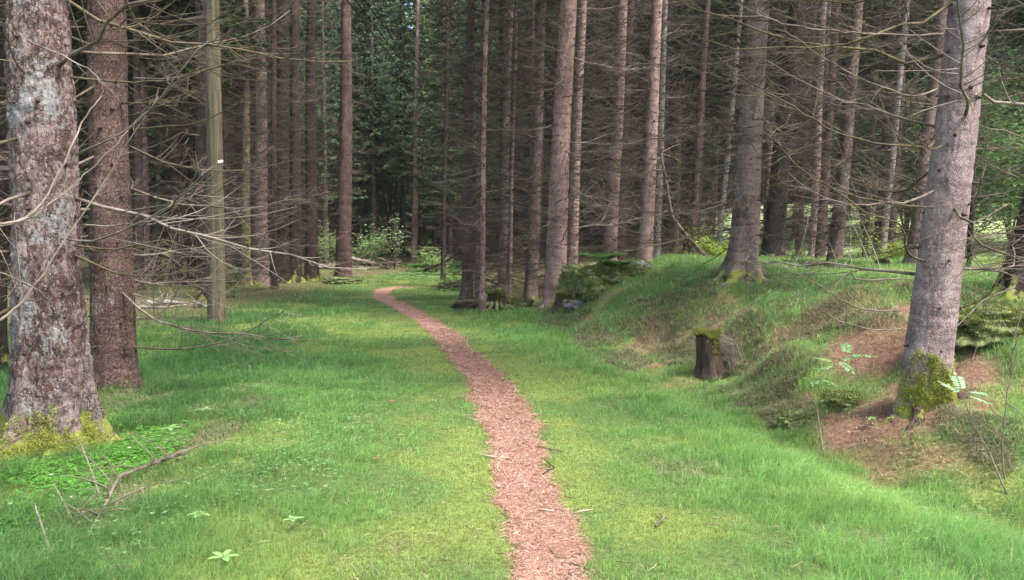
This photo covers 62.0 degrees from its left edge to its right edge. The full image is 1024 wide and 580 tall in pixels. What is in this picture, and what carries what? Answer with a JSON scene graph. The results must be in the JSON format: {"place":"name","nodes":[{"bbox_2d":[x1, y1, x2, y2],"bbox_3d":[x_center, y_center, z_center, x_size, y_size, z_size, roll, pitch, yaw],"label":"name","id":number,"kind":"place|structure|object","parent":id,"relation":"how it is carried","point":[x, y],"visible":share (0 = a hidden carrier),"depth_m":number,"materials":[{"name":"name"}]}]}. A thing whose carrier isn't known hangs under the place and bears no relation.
{"place":"outdoors","nodes":[
{"label":"outdoors","id":0,"kind":"place"},
{"bbox_2d":[373,287,578,578],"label":"path","id":1,"kind":"structure","parent":0,"point":[382,295],"depth_m":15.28,"materials":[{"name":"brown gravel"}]},
{"bbox_2d":[0,171,1023,579],"bbox_3d":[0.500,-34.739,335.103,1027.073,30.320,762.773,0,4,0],"label":"ground","id":2,"kind":"structure","parent":0,"point":[882,351],"depth_m":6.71,"materials":[{"name":"green plant"}]},
{"bbox_2d":[0,0,181,369],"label":"spruce tree","id":3,"kind":"object","parent":2,"relation":"on","point":[4,353],"visible":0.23,"depth_m":9.56,"materials":[{"name":"brown plant"}]},
{"bbox_2d":[0,405,205,530],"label":"wood sorrel","id":4,"kind":"object","parent":2,"relation":"on","point":[124,447],"visible":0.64,"depth_m":5.49,"materials":[{"name":"green plant"}]},
{"bbox_2d":[69,0,162,268],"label":"spruce tree","id":5,"kind":"object","parent":2,"relation":"on","point":[84,82],"visible":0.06,"depth_m":31.60,"materials":[{"name":"brown plant"}]},
{"bbox_2d":[72,0,189,290],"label":"spruce tree","id":6,"kind":"object","parent":2,"relation":"on","point":[139,163],"visible":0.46,"depth_m":23.73,"materials":[{"name":"brown plant"}]},
{"bbox_2d":[69,0,195,284],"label":"spruce tree","id":7,"kind":"object","parent":2,"relation":"on","point":[145,138],"visible":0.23,"depth_m":26.28,"materials":[{"name":"brown plant"}]},
{"bbox_2d":[76,0,195,278],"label":"spruce tree","id":8,"kind":"object","parent":2,"relation":"on","point":[157,180],"visible":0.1,"depth_m":29.77,"materials":[{"name":"brown plant"}]},
{"bbox_2d":[53,415,244,535],"bbox_3d":[-2.264,1.019,5.143,0.926,0.358,1.697,0,4,0],"label":"fallen branch","id":9,"kind":"object","parent":2,"relation":"on","point":[154,461],"visible":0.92,"depth_m":5.03,"materials":[{"name":"brown wood"}]},
{"bbox_2d":[128,56,195,248],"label":"spruce tree","id":10,"kind":"object","parent":2,"relation":"on","point":[153,167],"visible":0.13,"depth_m":44.60,"materials":[{"name":"brown plant"}]},
{"bbox_2d":[0,0,336,393],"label":"spruce tree","id":11,"kind":"object","parent":2,"relation":"on","point":[114,349],"visible":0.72,"depth_m":8.12,"materials":[{"name":"brown plant"}]},
{"bbox_2d":[126,0,252,284],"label":"spruce tree","id":12,"kind":"object","parent":2,"relation":"on","point":[179,157],"visible":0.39,"depth_m":26.73,"materials":[{"name":"brown plant"}]},
{"bbox_2d":[0,0,383,469],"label":"spruce tree","id":13,"kind":"object","parent":2,"relation":"on","point":[51,396],"visible":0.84,"depth_m":5.74,"materials":[{"name":"grey plant"}]},
{"bbox_2d":[129,0,265,300],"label":"spruce tree","id":14,"kind":"object","parent":2,"relation":"on","point":[200,127],"visible":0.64,"depth_m":20.46,"materials":[{"name":"brown plant"}]},
{"bbox_2d":[149,0,264,282],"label":"spruce tree","id":15,"kind":"object","parent":2,"relation":"on","point":[191,175],"visible":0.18,"depth_m":27.71,"materials":[{"name":"brown plant"}]},
{"bbox_2d":[126,0,289,279],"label":"spruce tree","id":16,"kind":"object","parent":2,"relation":"on","point":[185,3],"visible":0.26,"depth_m":24.80,"materials":[{"name":"brown plant"}]},
{"bbox_2d":[205,0,226,323],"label":"wooden pole","id":17,"kind":"object","parent":2,"relation":"on","point":[214,141],"visible":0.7,"depth_m":14.73,"materials":[{"name":"grey wood"}]},
{"bbox_2d":[184,1,270,282],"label":"spruce tree","id":18,"kind":"object","parent":2,"relation":"on","point":[234,92],"visible":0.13,"depth_m":27.20,"materials":[{"name":"brown plant"}]},
{"bbox_2d":[181,0,300,282],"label":"spruce tree","id":19,"kind":"object","parent":2,"relation":"on","point":[236,145],"visible":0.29,"depth_m":26.90,"materials":[{"name":"brown plant"}]},
{"bbox_2d":[194,0,293,285],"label":"spruce tree","id":20,"kind":"object","parent":2,"relation":"on","point":[245,149],"visible":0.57,"depth_m":26.20,"materials":[{"name":"brown plant"}]},
{"bbox_2d":[221,0,319,284],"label":"spruce tree","id":21,"kind":"object","parent":2,"relation":"on","point":[263,125],"visible":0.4,"depth_m":26.71,"materials":[{"name":"brown plant"}]},
{"bbox_2d":[221,0,333,290],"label":"spruce tree","id":22,"kind":"object","parent":2,"relation":"on","point":[274,139],"visible":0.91,"depth_m":24.13,"materials":[{"name":"brown plant"}]},
{"bbox_2d":[230,0,330,282],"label":"spruce tree","id":23,"kind":"object","parent":2,"relation":"on","point":[286,275],"visible":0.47,"depth_m":27.60,"materials":[{"name":"brown plant"}]},
{"bbox_2d":[252,0,340,282],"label":"spruce tree","id":24,"kind":"object","parent":2,"relation":"on","point":[297,277],"visible":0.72,"depth_m":27.99,"materials":[{"name":"brown plant"}]},
{"bbox_2d":[265,0,357,280],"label":"spruce tree","id":25,"kind":"object","parent":2,"relation":"on","point":[311,270],"visible":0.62,"depth_m":29.40,"materials":[{"name":"brown plant"}]},
{"bbox_2d":[289,0,367,263],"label":"spruce tree","id":26,"kind":"object","parent":2,"relation":"on","point":[325,129],"visible":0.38,"depth_m":41.40,"materials":[{"name":"brown plant"}]},
{"bbox_2d":[300,0,385,277],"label":"spruce tree","id":27,"kind":"object","parent":2,"relation":"on","point":[343,234],"visible":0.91,"depth_m":29.34,"materials":[{"name":"brown plant"}]},
{"bbox_2d":[268,17,432,224],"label":"broadleaf tree","id":28,"kind":"object","parent":2,"relation":"on","point":[329,113],"visible":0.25,"depth_m":44.23,"materials":[{"name":"green plant"}]},
{"bbox_2d":[316,1,397,250],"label":"spruce tree","id":29,"kind":"object","parent":2,"relation":"on","point":[354,110],"visible":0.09,"depth_m":49.07,"materials":[{"name":"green plant"}]},
{"bbox_2d":[319,0,412,258],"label":"spruce tree","id":30,"kind":"object","parent":2,"relation":"on","point":[361,212],"visible":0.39,"depth_m":45.30,"materials":[{"name":"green plant"}]},
{"bbox_2d":[331,0,420,258],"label":"spruce tree","id":31,"kind":"object","parent":2,"relation":"on","point":[383,151],"visible":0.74,"depth_m":44.26,"materials":[{"name":"green plant"}]},
{"bbox_2d":[327,15,434,253],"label":"broadleaf tree","id":32,"kind":"object","parent":2,"relation":"on","point":[390,196],"visible":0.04,"depth_m":51.40,"materials":[{"name":"green plant"}]},
{"bbox_2d":[363,0,435,257],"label":"spruce tree","id":33,"kind":"object","parent":2,"relation":"on","point":[405,32],"visible":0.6,"depth_m":46.24,"materials":[{"name":"green plant"}]},
{"bbox_2d":[375,0,453,255],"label":"spruce tree","id":34,"kind":"object","parent":2,"relation":"on","point":[423,31],"visible":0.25,"depth_m":48.03,"materials":[{"name":"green plant"}]},
{"bbox_2d":[409,0,419,261],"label":"spruce tree","id":35,"kind":"object","parent":2,"relation":"on","point":[414,245],"visible":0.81,"depth_m":42.61,"materials":[{"name":"brown plant"}]},
{"bbox_2d":[402,0,479,280],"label":"spruce tree","id":36,"kind":"object","parent":2,"relation":"on","point":[443,241],"visible":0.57,"depth_m":28.70,"materials":[{"name":"brown plant"}]},
{"bbox_2d":[404,0,494,262],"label":"spruce tree","id":37,"kind":"object","parent":2,"relation":"on","point":[428,125],"visible":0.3,"depth_m":41.19,"materials":[{"name":"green plant"}]},
{"bbox_2d":[404,0,497,251],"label":"spruce tree","id":38,"kind":"object","parent":2,"relation":"on","point":[423,103],"visible":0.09,"depth_m":47.79,"materials":[{"name":"brown plant"}]},
{"bbox_2d":[386,0,523,300],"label":"spruce tree","id":39,"kind":"object","parent":2,"relation":"on","point":[468,289],"visible":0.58,"depth_m":20.28,"materials":[{"name":"brown plant"}]},
{"bbox_2d":[426,0,515,267],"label":"spruce tree","id":40,"kind":"object","parent":2,"relation":"on","point":[449,147],"visible":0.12,"depth_m":37.41,"materials":[{"name":"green plant"}]},
{"bbox_2d":[404,0,549,311],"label":"spruce tree","id":41,"kind":"object","parent":2,"relation":"on","point":[483,229],"visible":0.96,"depth_m":17.02,"materials":[{"name":"brown plant"}]},
{"bbox_2d":[405,0,551,306],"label":"spruce tree","id":42,"kind":"object","parent":2,"relation":"on","point":[477,215],"visible":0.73,"depth_m":18.12,"materials":[{"name":"brown plant"}]},
{"bbox_2d":[443,0,552,285],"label":"spruce tree","id":43,"kind":"object","parent":2,"relation":"on","point":[501,121],"visible":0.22,"depth_m":24.57,"materials":[{"name":"brown plant"}]},
{"bbox_2d":[446,0,551,289],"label":"spruce tree","id":44,"kind":"object","parent":2,"relation":"on","point":[502,270],"visible":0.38,"depth_m":23.75,"materials":[{"name":"brown plant"}]},
{"bbox_2d":[0,259,1023,579],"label":"moss","id":45,"kind":"object","parent":2,"relation":"on","point":[288,423],"visible":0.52,"depth_m":5.20,"materials":[{"name":"green plant"}]},
{"bbox_2d":[7,267,1019,579],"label":"twig litter","id":46,"kind":"object","parent":2,"relation":"on","point":[505,463],"visible":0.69,"depth_m":5.23,"materials":[{"name":"brown wood"}]},
{"bbox_2d":[445,0,586,298],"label":"spruce tree","id":47,"kind":"object","parent":2,"relation":"on","point":[510,282],"visible":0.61,"depth_m":18.73,"materials":[{"name":"brown plant"}]},
{"bbox_2d":[8,0,1023,245],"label":"distant wood","id":48,"kind":"object","parent":2,"relation":"on","point":[85,219],"visible":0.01,"depth_m":71.41,"materials":[{"name":"green plant"}]},
{"bbox_2d":[8,264,1023,572],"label":"herb","id":49,"kind":"object","parent":2,"relation":"on","point":[380,422],"visible":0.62,"depth_m":5.93,"materials":[{"name":"green plant"}]},
{"bbox_2d":[490,0,571,259],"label":"spruce tree","id":50,"kind":"object","parent":2,"relation":"on","point":[532,32],"visible":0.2,"depth_m":33.99,"materials":[{"name":"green plant"}]},
{"bbox_2d":[472,0,596,299],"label":"spruce tree","id":51,"kind":"object","parent":2,"relation":"on","point":[532,292],"visible":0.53,"depth_m":19.30,"materials":[{"name":"brown plant"}]},
{"bbox_2d":[517,4,608,248],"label":"spruce tree","id":52,"kind":"object","parent":2,"relation":"on","point":[584,126],"visible":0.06,"depth_m":45.86,"materials":[{"name":"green plant"}]},
{"bbox_2d":[519,0,606,87],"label":"spruce tree","id":53,"kind":"object","parent":2,"relation":"on","point":[557,29],"visible":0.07,"depth_m":39.88,"materials":[{"name":"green plant"}]},
{"bbox_2d":[518,0,619,265],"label":"spruce tree","id":54,"kind":"object","parent":2,"relation":"on","point":[577,104],"visible":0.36,"depth_m":22.72,"materials":[{"name":"brown plant"}]},
{"bbox_2d":[553,261,596,299],"bbox_3d":[1.284,-0.121,16.292,0.855,0.898,0.799,2,4,33],"label":"mossy boulder","id":55,"kind":"object","parent":2,"relation":"on","point":[568,277],"visible":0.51,"depth_m":16.07,"materials":[{"name":"green stone"}]},
{"bbox_2d":[471,0,690,309],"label":"spruce tree","id":56,"kind":"object","parent":2,"relation":"on","point":[557,240],"visible":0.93,"depth_m":17.19,"materials":[{"name":"brown plant"}]},
{"bbox_2d":[577,275,611,300],"bbox_3d":[1.488,-0.060,15.049,0.706,0.485,0.553,-3,4,-34],"label":"mossy boulder","id":57,"kind":"object","parent":2,"relation":"on","point":[592,287],"visible":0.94,"depth_m":14.87,"materials":[{"name":"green plant"}]},
{"bbox_2d":[543,0,683,261],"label":"spruce tree","id":58,"kind":"object","parent":2,"relation":"on","point":[611,230],"visible":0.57,"depth_m":20.66,"materials":[{"name":"brown plant"}]},
{"bbox_2d":[577,261,652,285],"bbox_3d":[1.893,-0.220,15.448,1.489,0.686,1.132,-1,4,-17],"label":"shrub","id":59,"kind":"object","parent":2,"relation":"on","point":[609,273],"visible":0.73,"depth_m":15.11,"materials":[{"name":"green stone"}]},
{"bbox_2d":[570,0,670,260],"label":"spruce tree","id":60,"kind":"object","parent":2,"relation":"on","point":[622,174],"visible":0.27,"depth_m":29.16,"materials":[{"name":"brown plant"}]},
{"bbox_2d":[571,0,672,253],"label":"spruce tree","id":61,"kind":"object","parent":2,"relation":"on","point":[606,131],"visible":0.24,"depth_m":31.74,"materials":[{"name":"brown plant"}]},
{"bbox_2d":[583,0,674,244],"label":"spruce tree","id":62,"kind":"object","parent":2,"relation":"on","point":[595,30],"visible":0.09,"depth_m":36.89,"materials":[{"name":"brown plant"}]},
{"bbox_2d":[585,0,705,254],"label":"spruce tree","id":63,"kind":"object","parent":2,"relation":"on","point":[631,218],"visible":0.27,"depth_m":24.72,"materials":[{"name":"brown plant"}]},
{"bbox_2d":[579,0,722,261],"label":"spruce tree","id":64,"kind":"object","parent":2,"relation":"on","point":[652,89],"visible":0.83,"depth_m":18.25,"materials":[{"name":"brown plant"}]},
{"bbox_2d":[596,0,712,258],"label":"spruce tree","id":65,"kind":"object","parent":2,"relation":"on","point":[662,87],"visible":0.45,"depth_m":19.68,"materials":[{"name":"brown plant"}]},
{"bbox_2d":[607,0,732,253],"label":"spruce tree","id":66,"kind":"object","parent":2,"relation":"on","point":[679,38],"visible":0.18,"depth_m":35.12,"materials":[{"name":"brown plant"}]},
{"bbox_2d":[635,138,719,257],"bbox_3d":[3.293,-1.747,16.872,1.968,2.624,0.813,-1,4,-13],"label":"fallen log","id":67,"kind":"object","parent":2,"relation":"on","point":[690,240],"visible":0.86,"depth_m":16.83,"materials":[{"name":"brown wood"}]},
{"bbox_2d":[640,0,733,254],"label":"spruce tree","id":68,"kind":"object","parent":2,"relation":"on","point":[694,190],"visible":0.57,"depth_m":28.17,"materials":[{"name":"brown plant"}]},
{"bbox_2d":[670,0,716,251],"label":"spruce tree","id":69,"kind":"object","parent":2,"relation":"on","point":[677,189],"visible":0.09,"depth_m":41.32,"materials":[{"name":"brown plant"}]},
{"bbox_2d":[664,0,735,255],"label":"spruce tree","id":70,"kind":"object","parent":2,"relation":"on","point":[699,219],"visible":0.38,"depth_m":30.74,"materials":[{"name":"brown plant"}]},
{"bbox_2d":[666,2,735,249],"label":"spruce tree","id":71,"kind":"object","parent":2,"relation":"on","point":[691,163],"visible":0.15,"depth_m":47.06,"materials":[{"name":"brown plant"}]},
{"bbox_2d":[692,326,743,382],"bbox_3d":[2.521,0.768,10.445,0.652,0.694,0.509,0,4,0],"label":"mossy stump","id":72,"kind":"object","parent":2,"relation":"on","point":[710,350],"visible":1,"depth_m":10.35,"materials":[{"name":"brown wood"}]},
{"bbox_2d":[421,280,1021,579],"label":"needle litter","id":73,"kind":"object","parent":2,"relation":"on","point":[538,516],"visible":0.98,"depth_m":5.55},
{"bbox_2d":[680,0,778,248],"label":"spruce tree","id":74,"kind":"object","parent":2,"relation":"on","point":[712,88],"visible":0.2,"depth_m":38.10,"materials":[{"name":"brown plant"}]},
{"bbox_2d":[551,0,908,285],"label":"spruce tree","id":75,"kind":"object","parent":2,"relation":"on","point":[744,233],"visible":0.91,"depth_m":12.93,"materials":[{"name":"brown plant"}]},
{"bbox_2d":[685,0,777,252],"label":"spruce tree","id":76,"kind":"object","parent":2,"relation":"on","point":[730,145],"visible":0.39,"depth_m":29.70,"materials":[{"name":"brown plant"}]},
{"bbox_2d":[684,0,807,246],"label":"spruce tree","id":77,"kind":"object","parent":2,"relation":"on","point":[732,35],"visible":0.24,"depth_m":31.64,"materials":[{"name":"brown plant"}]},
{"bbox_2d":[695,1,818,246],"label":"spruce tree","id":78,"kind":"object","parent":2,"relation":"on","point":[736,121],"visible":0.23,"depth_m":24.23,"materials":[{"name":"brown plant"}]},
{"bbox_2d":[769,404,819,432],"bbox_3d":[2.572,1.189,7.784,0.486,0.279,0.376,0,4,0],"label":"mossy boulder","id":79,"kind":"object","parent":2,"relation":"on","point":[790,417],"visible":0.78,"depth_m":7.71,"materials":[{"name":"green plant"}]},
{"bbox_2d":[759,1,841,255],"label":"spruce tree","id":80,"kind":"object","parent":2,"relation":"on","point":[798,225],"visible":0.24,"depth_m":28.88,"materials":[{"name":"brown plant"}]},
{"bbox_2d":[701,0,901,258],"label":"spruce tree","id":81,"kind":"object","parent":2,"relation":"on","point":[769,246],"visible":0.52,"depth_m":17.21,"materials":[{"name":"brown plant"}]},
{"bbox_2d":[783,1,870,255],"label":"spruce tree","id":82,"kind":"object","parent":2,"relation":"on","point":[816,158],"visible":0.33,"depth_m":26.66,"materials":[{"name":"brown plant"}]},
{"bbox_2d":[766,0,902,257],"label":"spruce tree","id":83,"kind":"object","parent":2,"relation":"on","point":[826,176],"visible":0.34,"depth_m":24.69,"materials":[{"name":"brown plant"}]},
{"bbox_2d":[648,0,1023,434],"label":"spruce tree","id":84,"kind":"object","parent":2,"relation":"on","point":[928,362],"visible":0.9,"depth_m":6.90,"materials":[{"name":"grey plant"}]},
{"bbox_2d":[817,388,864,411],"bbox_3d":[3.099,1.018,7.981,0.494,0.224,0.429,0,4,0],"label":"mossy boulder","id":85,"kind":"object","parent":2,"relation":"on","point":[840,399],"visible":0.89,"depth_m":7.87,"materials":[{"name":"green plant"}]},
{"bbox_2d":[767,0,927,262],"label":"spruce tree","id":86,"kind":"object","parent":2,"relation":"on","point":[837,230],"visible":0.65,"depth_m":18.26,"materials":[{"name":"brown plant"}]},
{"bbox_2d":[801,0,936,256],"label":"spruce tree","id":87,"kind":"object","parent":2,"relation":"on","point":[862,62],"visible":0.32,"depth_m":29.03,"materials":[{"name":"brown plant"}]},
{"bbox_2d":[801,6,937,228],"bbox_3d":[16.335,-8.463,39.367,7.396,11.311,7.458,3,5,40],"label":"broadleaf tree","id":88,"kind":"object","parent":2,"relation":"on","point":[862,147],"visible":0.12,"depth_m":39.35,"materials":[{"name":"green plant"}]},
{"bbox_2d":[837,4,936,252],"bbox_3d":[13.382,-11.080,30.179,3.636,20.233,3.902,0,4,0],"label":"spruce tree","id":89,"kind":"object","parent":2,"relation":"on","point":[883,159],"visible":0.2,"depth_m":30.80,"materials":[{"name":"brown plant"}]},
{"bbox_2d":[839,0,936,231],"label":"spruce tree","id":90,"kind":"object","parent":2,"relation":"on","point":[913,77],"visible":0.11,"depth_m":36.13,"materials":[{"name":"brown plant"}]},
{"bbox_2d":[840,0,937,254],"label":"spruce tree","id":91,"kind":"object","parent":2,"relation":"on","point":[894,217],"visible":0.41,"depth_m":25.99,"materials":[{"name":"brown plant"}]},
{"bbox_2d":[877,0,910,255],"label":"spruce tree","id":92,"kind":"object","parent":2,"relation":"on","point":[900,80],"visible":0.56,"depth_m":25.70,"materials":[{"name":"grey plant"}]},
{"bbox_2d":[814,0,1023,265],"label":"spruce tree","id":93,"kind":"object","parent":2,"relation":"on","point":[913,232],"visible":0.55,"depth_m":15.74,"materials":[{"name":"brown plant"}]},
{"bbox_2d":[830,20,1010,232],"bbox_3d":[16.674,-7.464,35.982,7.794,10.685,8.603,2,4,31],"label":"broadleaf tree","id":94,"kind":"object","parent":2,"relation":"on","point":[905,225],"visible":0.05,"depth_m":35.68,"materials":[{"name":"green plant"}]},
{"bbox_2d":[863,0,985,244],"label":"spruce tree","id":95,"kind":"object","parent":2,"relation":"on","point":[912,93],"visible":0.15,"depth_m":26.95,"materials":[{"name":"brown plant"}]},
{"bbox_2d":[852,26,1023,247],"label":"broadleaf tree","id":96,"kind":"object","parent":2,"relation":"on","point":[986,173],"visible":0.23,"depth_m":28.60,"materials":[{"name":"green plant"}]},
{"bbox_2d":[869,0,1023,302],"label":"spruce tree","id":97,"kind":"object","parent":2,"relation":"on","point":[1003,281],"visible":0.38,"depth_m":10.33,"materials":[{"name":"brown plant"}]},
{"bbox_2d":[894,24,1023,241],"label":"broadleaf tree","id":98,"kind":"object","parent":2,"relation":"on","point":[1003,115],"visible":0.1,"depth_m":33.81,"materials":[{"name":"green plant"}]},
{"bbox_2d":[904,0,1023,264],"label":"spruce tree","id":99,"kind":"object","parent":2,"relation":"on","point":[971,216],"visible":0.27,"depth_m":17.77,"materials":[{"name":"brown plant"}]},
{"bbox_2d":[951,294,1023,479],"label":"bare sapling","id":100,"kind":"object","parent":2,"relation":"on","point":[1003,422],"visible":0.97,"depth_m":5.92,"materials":[{"name":"wood"}]},
{"bbox_2d":[955,298,1023,347],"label":"mossy boulder","id":101,"kind":"object","parent":2,"relation":"on","point":[985,330],"visible":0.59,"depth_m":7.73,"materials":[{"name":"green plant"}]},
{"bbox_2d":[976,29,1023,235],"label":"broadleaf tree","id":102,"kind":"object","parent":2,"relation":"on","point":[1019,195],"visible":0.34,"depth_m":29.67,"materials":[{"name":"green plant"}]},
{"bbox_2d":[978,0,1023,202],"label":"spruce tree","id":103,"kind":"object","parent":2,"relation":"on","point":[1001,71],"visible":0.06,"depth_m":51.16,"materials":[{"name":"green plant"}]},
{"bbox_2d":[980,0,1023,246],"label":"spruce tree","id":104,"kind":"object","parent":2,"relation":"on","point":[1013,10],"visible":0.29,"depth_m":32.13,"materials":[{"name":"green plant"}]},
{"bbox_2d":[28,268,1023,579],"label":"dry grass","id":105,"kind":"structure","parent":0,"point":[776,404],"depth_m":9.62,"materials":[{"name":"plant"}]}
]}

